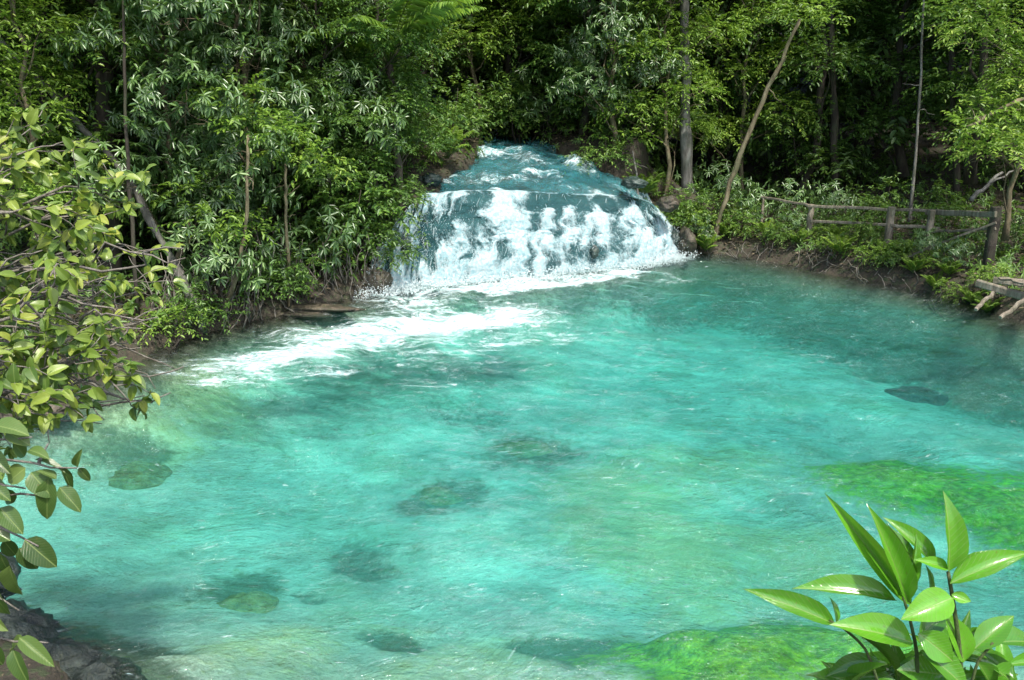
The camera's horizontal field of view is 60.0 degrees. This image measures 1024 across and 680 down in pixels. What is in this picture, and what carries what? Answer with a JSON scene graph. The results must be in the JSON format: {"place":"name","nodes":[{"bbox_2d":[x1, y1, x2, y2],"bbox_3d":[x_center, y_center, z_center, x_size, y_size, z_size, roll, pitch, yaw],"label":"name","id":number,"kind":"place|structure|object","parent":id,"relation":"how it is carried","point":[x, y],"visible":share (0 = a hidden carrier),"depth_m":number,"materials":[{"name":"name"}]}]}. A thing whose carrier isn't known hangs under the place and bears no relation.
{"place":"outdoors","nodes":[
{"label":"outdoors","id":0,"kind":"place"},
{"bbox_2d":[0,1,1023,679],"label":"ground","id":1,"kind":"structure","parent":0,"point":[670,657],"depth_m":14.10,"materials":[{"name":"soil"}]},
{"bbox_2d":[0,598,74,640],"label":"shore rock","id":2,"kind":"object","parent":1,"relation":"on","point":[36,623],"visible":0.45,"depth_m":7.53,"materials":[{"name":"stone"}]},
{"bbox_2d":[0,417,90,679],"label":"leafy sprig","id":3,"kind":"object","parent":1,"relation":"on","point":[35,552],"visible":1,"depth_m":2.64,"materials":[{"name":"green plant"}]},
{"bbox_2d":[0,0,111,255],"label":"dark leaved tree","id":4,"kind":"object","parent":1,"relation":"on","point":[33,93],"visible":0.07,"depth_m":17.06,"materials":[{"name":"green plant"}]},
{"bbox_2d":[38,637,109,679],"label":"shore rock","id":5,"kind":"object","parent":1,"relation":"on","point":[69,653],"visible":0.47,"depth_m":7.18,"materials":[{"name":"stone"}]},
{"bbox_2d":[0,0,149,303],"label":"yellow green tree","id":6,"kind":"object","parent":1,"relation":"on","point":[37,190],"visible":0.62,"depth_m":14.96,"materials":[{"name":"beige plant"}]},
{"bbox_2d":[60,0,122,286],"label":"dark trunk tree","id":7,"kind":"object","parent":1,"relation":"on","point":[101,114],"visible":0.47,"depth_m":16.51,"materials":[{"name":"brown plant"}]},
{"bbox_2d":[0,102,188,480],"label":"waxy leaved bush","id":8,"kind":"object","parent":1,"relation":"on","point":[37,373],"visible":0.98,"depth_m":5.77,"materials":[{"name":"green plant"}]},
{"bbox_2d":[0,36,206,333],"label":"mottled tree","id":9,"kind":"object","parent":1,"relation":"on","point":[148,217],"visible":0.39,"depth_m":16.30,"materials":[{"name":"grey plant"}]},
{"bbox_2d":[0,0,219,280],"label":"broadleaf tree","id":10,"kind":"object","parent":1,"relation":"on","point":[41,46],"visible":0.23,"depth_m":16.39,"materials":[{"name":"green plant"}]},
{"bbox_2d":[72,655,147,679],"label":"shore rock","id":11,"kind":"object","parent":1,"relation":"on","point":[102,668],"visible":0.98,"depth_m":7.09,"materials":[{"name":"stone"}]},
{"bbox_2d":[0,1,224,245],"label":"dark leaved tree","id":12,"kind":"object","parent":1,"relation":"on","point":[126,230],"visible":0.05,"depth_m":18.70,"materials":[{"name":"green plant"}]},
{"bbox_2d":[114,0,139,314],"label":"tree trunk","id":13,"kind":"object","parent":1,"relation":"on","point":[129,195],"visible":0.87,"depth_m":15.28,"materials":[{"name":"grey plant"}]},
{"bbox_2d":[108,461,172,489],"bbox_3d":[-5.619,2.137,13.234,1.052,0.563,0.857,0,16,0],"label":"submerged rock","id":14,"kind":"object","parent":1,"relation":"on","point":[144,482],"visible":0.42,"depth_m":13.05,"materials":[{"name":"stone"}]},
{"bbox_2d":[126,287,222,353],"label":"lime shrub","id":15,"kind":"object","parent":1,"relation":"on","point":[178,308],"visible":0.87,"depth_m":15.62,"materials":[{"name":"green plant"}]},
{"bbox_2d":[47,0,307,292],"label":"whorled leaf tree","id":16,"kind":"object","parent":1,"relation":"on","point":[148,13],"visible":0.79,"depth_m":15.95,"materials":[{"name":"green plant"}]},
{"bbox_2d":[45,0,330,243],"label":"broadleaf tree","id":17,"kind":"object","parent":1,"relation":"on","point":[262,175],"visible":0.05,"depth_m":19.38,"materials":[{"name":"green plant"}]},
{"bbox_2d":[147,272,250,339],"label":"leafy shrub","id":18,"kind":"object","parent":1,"relation":"on","point":[202,302],"visible":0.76,"depth_m":16.19,"materials":[{"name":"green plant"}]},
{"bbox_2d":[139,154,279,304],"bbox_3d":[-5.651,-1.889,16.503,2.645,3.008,2.120,0,16,0],"label":"forked sapling","id":19,"kind":"object","parent":1,"relation":"on","point":[220,227],"visible":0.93,"depth_m":16.24,"materials":[{"name":"green plant"}]},
{"bbox_2d":[159,220,275,318],"bbox_3d":[-5.649,-1.259,16.648,1.894,1.803,2.697,-12,20,-36],"label":"whorled shrub","id":20,"kind":"object","parent":1,"relation":"on","point":[209,264],"visible":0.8,"depth_m":16.44,"materials":[{"name":"green plant"}]},
{"bbox_2d":[118,0,351,266],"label":"whorled leaf tree","id":21,"kind":"object","parent":1,"relation":"on","point":[266,52],"visible":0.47,"depth_m":17.49,"materials":[{"name":"green plant"}]},
{"bbox_2d":[216,591,278,613],"bbox_3d":[-3.157,3.262,10.431,0.870,0.602,0.690,-5,17,-18],"label":"submerged rock","id":22,"kind":"object","parent":1,"relation":"on","point":[254,596],"visible":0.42,"depth_m":10.30,"materials":[{"name":"stone"}]},
{"bbox_2d":[169,52,326,320],"bbox_3d":[-4.752,-2.661,16.168,2.775,4.973,2.008,10,19,31],"label":"curved sapling","id":23,"kind":"object","parent":1,"relation":"on","point":[251,88],"visible":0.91,"depth_m":15.85,"materials":[{"name":"green plant"}]},
{"bbox_2d":[211,226,304,309],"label":"leafy shrub","id":24,"kind":"object","parent":1,"relation":"on","point":[264,260],"visible":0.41,"depth_m":17.49,"materials":[{"name":"green plant"}]},
{"bbox_2d":[250,241,329,311],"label":"leafy shrub","id":25,"kind":"object","parent":1,"relation":"on","point":[297,287],"visible":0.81,"depth_m":17.72,"materials":[{"name":"green plant"}]},
{"bbox_2d":[231,96,361,310],"bbox_3d":[-4.304,-2.514,17.401,2.904,4.392,1.935,9,18,28],"label":"upright sapling","id":26,"kind":"object","parent":1,"relation":"on","point":[313,153],"visible":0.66,"depth_m":17.16,"materials":[{"name":"green plant"}]},
{"bbox_2d":[227,204,368,298],"bbox_3d":[-4.439,-1.837,18.416,2.996,2.003,2.105,-5,17,-18],"label":"whorled shrub","id":27,"kind":"object","parent":1,"relation":"on","point":[267,248],"visible":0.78,"depth_m":18.04,"materials":[{"name":"green plant"}]},
{"bbox_2d":[212,0,406,190],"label":"whorled leaf tree","id":28,"kind":"object","parent":1,"relation":"on","point":[352,76],"visible":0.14,"depth_m":18.77,"materials":[{"name":"green plant"}]},
{"bbox_2d":[276,303,364,318],"bbox_3d":[-4.224,-0.624,18.367,2.365,0.289,0.906,0,16,0],"label":"shore rock","id":29,"kind":"object","parent":1,"relation":"on","point":[303,310],"visible":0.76,"depth_m":18.14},
{"bbox_2d":[238,0,406,271],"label":"broadleaf tree","id":30,"kind":"object","parent":1,"relation":"on","point":[342,118],"visible":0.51,"depth_m":18.57,"materials":[{"name":"green plant"}]},
{"bbox_2d":[260,108,419,245],"bbox_3d":[-3.890,-3.588,19.592,3.587,3.100,4.381,-5,17,-16],"label":"leafy shrub","id":31,"kind":"object","parent":1,"relation":"on","point":[374,189],"visible":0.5,"depth_m":19.01,"materials":[{"name":"green plant"}]},
{"bbox_2d":[300,181,406,272],"bbox_3d":[-3.527,-2.575,19.740,2.474,2.138,3.022,-9,18,-29],"label":"leafy shrub","id":32,"kind":"object","parent":1,"relation":"on","point":[383,225],"visible":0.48,"depth_m":19.51,"materials":[{"name":"green plant"}]},
{"bbox_2d":[302,73,422,181],"bbox_3d":[-3.339,-4.734,19.793,2.526,2.404,3.596,1,16,2],"label":"whorled shrub","id":33,"kind":"object","parent":1,"relation":"on","point":[386,140],"visible":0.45,"depth_m":18.93,"materials":[{"name":"green plant"}]},
{"bbox_2d":[359,263,393,293],"bbox_3d":[-3.070,-1.344,20.060,0.791,0.811,0.881,0,16,0],"label":"shore rock","id":34,"kind":"object","parent":1,"relation":"on","point":[383,275],"visible":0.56,"depth_m":19.74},
{"bbox_2d":[292,0,461,274],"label":"broadleaf tree","id":35,"kind":"object","parent":1,"relation":"on","point":[410,133],"visible":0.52,"depth_m":19.56,"materials":[{"name":"green plant"}]},
{"bbox_2d":[329,185,431,265],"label":"leafy shrub","id":36,"kind":"object","parent":1,"relation":"on","point":[403,223],"visible":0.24,"depth_m":19.90,"materials":[{"name":"green plant"}]},
{"bbox_2d":[304,2,459,164],"bbox_3d":[-3.773,-9.582,21.603,5.920,11.205,5.595,9,18,28],"label":"broadleaf tree","id":37,"kind":"object","parent":1,"relation":"on","point":[417,59],"visible":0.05,"depth_m":22.53,"materials":[{"name":"green plant"}]},
{"bbox_2d":[283,0,485,221],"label":"feather palm","id":38,"kind":"object","parent":1,"relation":"on","point":[433,15],"visible":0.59,"depth_m":18.96,"materials":[{"name":"green plant"}]},
{"bbox_2d":[311,50,469,157],"bbox_3d":[-2.878,-5.588,20.820,3.928,2.780,3.216,4,17,13],"label":"leafy shrub","id":39,"kind":"object","parent":1,"relation":"on","point":[432,111],"visible":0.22,"depth_m":20.75,"materials":[{"name":"green plant"}]},
{"bbox_2d":[379,118,442,174],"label":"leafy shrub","id":40,"kind":"object","parent":1,"relation":"on","point":[428,151],"visible":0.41,"depth_m":21.92,"materials":[{"name":"green plant"}]},
{"bbox_2d":[419,486,463,505],"bbox_3d":[-1.145,2.613,13.942,1.068,0.520,0.799,0,16,0],"label":"submerged rock","id":41,"kind":"object","parent":1,"relation":"on","point":[430,499],"visible":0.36,"depth_m":13.78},
{"bbox_2d":[374,0,509,128],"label":"dark leaved tree","id":42,"kind":"object","parent":1,"relation":"on","point":[450,50],"visible":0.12,"depth_m":26.52,"materials":[{"name":"green plant"}]},
{"bbox_2d":[405,68,495,135],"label":"leafy shrub","id":43,"kind":"object","parent":1,"relation":"on","point":[456,107],"visible":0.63,"depth_m":24.70,"materials":[{"name":"green plant"}]},
{"bbox_2d":[438,80,501,138],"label":"leafy shrub","id":44,"kind":"object","parent":1,"relation":"on","point":[483,101],"visible":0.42,"depth_m":25.80,"materials":[{"name":"green plant"}]},
{"bbox_2d":[414,0,534,107],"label":"broadleaf tree","id":45,"kind":"object","parent":1,"relation":"on","point":[476,72],"visible":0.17,"depth_m":29.74,"materials":[{"name":"green plant"}]},
{"bbox_2d":[412,0,540,133],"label":"yellow green tree","id":46,"kind":"object","parent":1,"relation":"on","point":[488,24],"visible":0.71,"depth_m":26.71,"materials":[{"name":"green plant"}]},
{"bbox_2d":[458,75,536,154],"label":"leafy shrub","id":47,"kind":"object","parent":1,"relation":"on","point":[500,131],"visible":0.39,"depth_m":28.14,"materials":[{"name":"green plant"}]},
{"bbox_2d":[0,105,1023,343],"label":"ground cover","id":48,"kind":"object","parent":1,"relation":"on","point":[1003,261],"visible":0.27,"depth_m":24.20,"materials":[{"name":"green plant"}]},
{"bbox_2d":[425,125,475,157],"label":"fern clump","id":49,"kind":"object","parent":48,"relation":"on","point":[457,133],"visible":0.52,"depth_m":22.62,"materials":[{"name":"green plant"}]},
{"bbox_2d":[820,232,857,253],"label":"fern clump","id":50,"kind":"object","parent":48,"relation":"on","point":[839,245],"visible":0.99,"depth_m":21.80,"materials":[{"name":"green plant"}]},
{"bbox_2d":[0,0,1023,199],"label":"woods","id":51,"kind":"object","parent":1,"relation":"on","point":[902,119],"visible":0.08,"depth_m":27.85,"materials":[{"name":"green plant"}]},
{"bbox_2d":[0,121,1023,379],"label":"leaf litter","id":52,"kind":"object","parent":1,"relation":"on","point":[646,201],"visible":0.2,"depth_m":23.23,"materials":[{"name":"plant"}]},
{"bbox_2d":[471,67,572,151],"bbox_3d":[0.223,-7.047,27.180,3.626,2.566,2.968,10,19,32],"label":"leafy shrub","id":53,"kind":"object","parent":1,"relation":"on","point":[502,114],"visible":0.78,"depth_m":26.84,"materials":[{"name":"green plant"}]},
{"bbox_2d":[494,441,552,457],"bbox_3d":[0.228,2.061,15.705,1.269,0.503,0.904,0,16,0],"label":"submerged rock","id":54,"kind":"object","parent":1,"relation":"on","point":[520,444],"visible":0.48,"depth_m":15.53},
{"bbox_2d":[451,0,598,153],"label":"broadleaf tree","id":55,"kind":"object","parent":1,"relation":"on","point":[507,58],"visible":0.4,"depth_m":27.77,"materials":[{"name":"green plant"}]},
{"bbox_2d":[353,190,697,303],"bbox_3d":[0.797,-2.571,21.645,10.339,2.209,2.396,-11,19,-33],"label":"waterfall","id":56,"kind":"structure","parent":1,"relation":"on","point":[503,212],"depth_m":21.55,"materials":[{"name":"liquid"}]},
{"bbox_2d":[460,0,609,136],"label":"dark leaved tree","id":57,"kind":"object","parent":1,"relation":"on","point":[518,38],"visible":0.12,"depth_m":28.73,"materials":[{"name":"green plant"}]},
{"bbox_2d":[109,216,966,335],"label":"roots and dead stems","id":58,"kind":"object","parent":1,"relation":"on","point":[262,300],"visible":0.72,"depth_m":18.39,"materials":[{"name":"wood"}]},
{"bbox_2d":[491,63,602,140],"bbox_3d":[1.153,-7.204,27.032,3.596,2.404,2.526,0,16,1],"label":"whorled shrub","id":59,"kind":"object","parent":1,"relation":"on","point":[532,97],"visible":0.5,"depth_m":26.87,"materials":[{"name":"green plant"}]},
{"bbox_2d":[502,0,654,128],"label":"yellow green tree","id":60,"kind":"object","parent":1,"relation":"on","point":[538,11],"visible":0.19,"depth_m":26.72,"materials":[{"name":"green plant"}]},
{"bbox_2d":[519,0,650,137],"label":"broadleaf tree","id":61,"kind":"object","parent":1,"relation":"on","point":[585,113],"visible":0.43,"depth_m":25.53,"materials":[{"name":"green plant"}]},
{"bbox_2d":[553,123,641,183],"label":"leafy shrub","id":62,"kind":"object","parent":1,"relation":"on","point":[593,150],"visible":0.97,"depth_m":24.50,"materials":[{"name":"green plant"}]},
{"bbox_2d":[544,0,693,149],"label":"whorled leaf tree","id":63,"kind":"object","parent":1,"relation":"on","point":[618,26],"visible":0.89,"depth_m":24.02,"materials":[{"name":"green plant"}]},
{"bbox_2d":[553,0,733,158],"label":"dark leaved tree","id":64,"kind":"object","parent":1,"relation":"on","point":[659,79],"visible":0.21,"depth_m":27.57,"materials":[{"name":"green plant"}]},
{"bbox_2d":[656,195,679,212],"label":"shore rock","id":65,"kind":"object","parent":1,"relation":"on","point":[670,203],"visible":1,"depth_m":23.18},
{"bbox_2d":[644,0,695,194],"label":"straight tree","id":66,"kind":"object","parent":1,"relation":"on","point":[686,144],"visible":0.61,"depth_m":25.23,"materials":[{"name":"grey plant"}]},
{"bbox_2d":[583,0,763,196],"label":"yellow green tree","id":67,"kind":"object","parent":1,"relation":"on","point":[665,100],"visible":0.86,"depth_m":24.22,"materials":[{"name":"green plant"}]},
{"bbox_2d":[654,183,712,230],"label":"leafy shrub","id":68,"kind":"object","parent":1,"relation":"on","point":[678,213],"visible":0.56,"depth_m":24.48,"materials":[{"name":"green plant"}]},
{"bbox_2d":[660,179,715,223],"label":"leafy shrub","id":69,"kind":"object","parent":1,"relation":"on","point":[703,200],"visible":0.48,"depth_m":24.72,"materials":[{"name":"green plant"}]},
{"bbox_2d":[669,195,728,237],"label":"lime shrub","id":70,"kind":"object","parent":1,"relation":"on","point":[699,220],"visible":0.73,"depth_m":24.32,"materials":[{"name":"green plant"}]},
{"bbox_2d":[680,212,720,250],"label":"whorled shrub","id":71,"kind":"object","parent":1,"relation":"on","point":[704,227],"visible":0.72,"depth_m":24.14,"materials":[{"name":"green plant"}]},
{"bbox_2d":[630,0,796,143],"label":"tall forest tree","id":72,"kind":"object","parent":1,"relation":"on","point":[712,50],"visible":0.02,"depth_m":31.12,"materials":[{"name":"green plant"}]},
{"bbox_2d":[640,0,810,181],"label":"broadleaf tree","id":73,"kind":"object","parent":1,"relation":"on","point":[720,110],"visible":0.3,"depth_m":28.19,"materials":[{"name":"green plant"}]},
{"bbox_2d":[692,159,765,215],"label":"whorled shrub","id":74,"kind":"object","parent":1,"relation":"on","point":[722,181],"visible":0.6,"depth_m":25.65,"materials":[{"name":"green plant"}]},
{"bbox_2d":[704,187,764,239],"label":"leafy shrub","id":75,"kind":"object","parent":1,"relation":"on","point":[738,216],"visible":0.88,"depth_m":24.44,"materials":[{"name":"green plant"}]},
{"bbox_2d":[655,0,838,199],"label":"yellow green tree","id":76,"kind":"object","parent":1,"relation":"on","point":[738,66],"visible":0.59,"depth_m":26.43,"materials":[{"name":"green plant"}]},
{"bbox_2d":[727,177,812,223],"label":"whorled shrub","id":77,"kind":"object","parent":1,"relation":"on","point":[748,201],"visible":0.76,"depth_m":24.60,"materials":[{"name":"green plant"}]},
{"bbox_2d":[708,0,855,253],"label":"leaning tree","id":78,"kind":"object","parent":1,"relation":"on","point":[766,90],"visible":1,"depth_m":22.82,"materials":[{"name":"beige plant"}]},
{"bbox_2d":[775,205,823,233],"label":"whorled shrub","id":79,"kind":"object","parent":1,"relation":"on","point":[793,220],"visible":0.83,"depth_m":23.61,"materials":[{"name":"green plant"}]},
{"bbox_2d":[722,0,897,199],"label":"broadleaf tree","id":80,"kind":"object","parent":1,"relation":"on","point":[816,150],"visible":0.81,"depth_m":26.00,"materials":[{"name":"green plant"}]},
{"bbox_2d":[804,0,852,193],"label":"tree","id":81,"kind":"object","parent":1,"relation":"on","point":[834,127],"visible":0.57,"depth_m":26.04,"materials":[{"name":"brown plant"}]},
{"bbox_2d":[800,178,866,226],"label":"whorled shrub","id":82,"kind":"object","parent":1,"relation":"on","point":[835,196],"visible":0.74,"depth_m":24.27,"materials":[{"name":"green plant"}]},
{"bbox_2d":[814,197,863,233],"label":"leafy shrub","id":83,"kind":"object","parent":1,"relation":"on","point":[825,211],"visible":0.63,"depth_m":23.24,"materials":[{"name":"green plant"}]},
{"bbox_2d":[761,0,933,133],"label":"tall forest tree","id":84,"kind":"object","parent":1,"relation":"on","point":[828,63],"visible":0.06,"depth_m":31.31,"materials":[{"name":"green plant"}]},
{"bbox_2d":[795,0,946,162],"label":"dark leaved tree","id":85,"kind":"object","parent":1,"relation":"on","point":[864,97],"visible":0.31,"depth_m":28.08,"materials":[{"name":"green plant"}]},
{"bbox_2d":[844,211,906,245],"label":"leafy shrub","id":86,"kind":"object","parent":1,"relation":"on","point":[867,232],"visible":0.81,"depth_m":21.93,"materials":[{"name":"green plant"}]},
{"bbox_2d":[759,196,1001,273],"bbox_3d":[8.752,-2.827,21.979,1.302,1.656,6.568,-14,21,-39],"label":"wooden fence","id":87,"kind":"object","parent":1,"relation":"on","point":[994,215],"visible":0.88,"depth_m":20.90,"materials":[{"name":"brown wood"}]},
{"bbox_2d":[844,171,916,227],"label":"leafy shrub","id":88,"kind":"object","parent":1,"relation":"on","point":[879,202],"visible":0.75,"depth_m":23.61,"materials":[{"name":"green plant"}]},
{"bbox_2d":[744,491,1023,679],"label":"glossy leaved plant","id":89,"kind":"object","parent":1,"relation":"on","point":[947,640],"visible":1,"depth_m":2.00,"materials":[{"name":"green plant"}]},
{"bbox_2d":[884,386,948,405],"bbox_3d":[8.197,1.277,18.168,1.876,0.586,1.026,0,16,0],"label":"submerged rock","id":90,"kind":"object","parent":1,"relation":"on","point":[916,395],"visible":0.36,"depth_m":17.92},
{"bbox_2d":[902,0,934,228],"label":"slender tree","id":91,"kind":"object","parent":1,"relation":"on","point":[917,135],"visible":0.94,"depth_m":22.86,"materials":[{"name":"grey plant"}]},
{"bbox_2d":[819,0,1020,177],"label":"broadleaf tree","id":92,"kind":"object","parent":1,"relation":"on","point":[897,79],"visible":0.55,"depth_m":25.85,"materials":[{"name":"green plant"}]},
{"bbox_2d":[903,227,945,264],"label":"whorled shrub","id":93,"kind":"object","parent":1,"relation":"on","point":[923,243],"visible":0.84,"depth_m":20.26,"materials":[{"name":"green plant"}]},
{"bbox_2d":[895,174,988,238],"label":"leafy shrub","id":94,"kind":"object","parent":1,"relation":"on","point":[944,221],"visible":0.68,"depth_m":22.51,"materials":[{"name":"green plant"}]},
{"bbox_2d":[944,0,960,199],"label":"tree","id":95,"kind":"object","parent":1,"relation":"on","point":[956,170],"visible":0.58,"depth_m":24.26,"materials":[{"name":"brown plant"}]},
{"bbox_2d":[894,0,1023,184],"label":"broadleaf tree","id":96,"kind":"object","parent":1,"relation":"on","point":[982,61],"visible":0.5,"depth_m":22.67,"materials":[{"name":"green plant"}]},
{"bbox_2d":[933,231,999,270],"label":"whorled shrub","id":97,"kind":"object","parent":1,"relation":"on","point":[959,249],"visible":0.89,"depth_m":19.66,"materials":[{"name":"green plant"}]},
{"bbox_2d":[924,0,1023,240],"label":"yellow green tree","id":98,"kind":"object","parent":1,"relation":"on","point":[989,32],"visible":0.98,"depth_m":18.67,"materials":[{"name":"green plant"}]},
{"bbox_2d":[934,6,1023,192],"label":"dark leaved tree","id":99,"kind":"object","parent":1,"relation":"on","point":[1022,171],"visible":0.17,"depth_m":24.23,"materials":[{"name":"green plant"}]},
{"bbox_2d":[941,89,1023,149],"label":"drooping branch tree","id":100,"kind":"object","parent":1,"relation":"on","point":[983,118],"visible":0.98,"depth_m":17.92,"materials":[{"name":"green plant"}]},
{"bbox_2d":[973,200,1023,251],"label":"leafy shrub","id":101,"kind":"object","parent":1,"relation":"on","point":[1019,230],"visible":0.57,"depth_m":20.38,"materials":[{"name":"green plant"}]},
{"bbox_2d":[974,277,1023,318],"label":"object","id":102,"kind":"structure","parent":1,"relation":"on","point":[993,287],"depth_m":16.86,"materials":[{"name":"brown wood"}]},
{"bbox_2d":[0,253,1023,679],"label":"pool water","id":103,"kind":"structure","parent":0,"point":[464,323],"depth_m":11.45,"materials":[{"name":"liquid"}]},
{"bbox_2d":[677,225,696,256],"bbox_3d":[4.727,-2.664,24.036,0.511,0.849,0.875,0,16,0],"label":"shore rock","id":104,"kind":"object","parent":103,"relation":"in","point":[689,236],"visible":0.89,"depth_m":23.75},
{"bbox_2d":[422,110,651,202],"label":"stream water","id":105,"kind":"structure","parent":0,"point":[523,148],"depth_m":24.20,"materials":[{"name":"liquid"}]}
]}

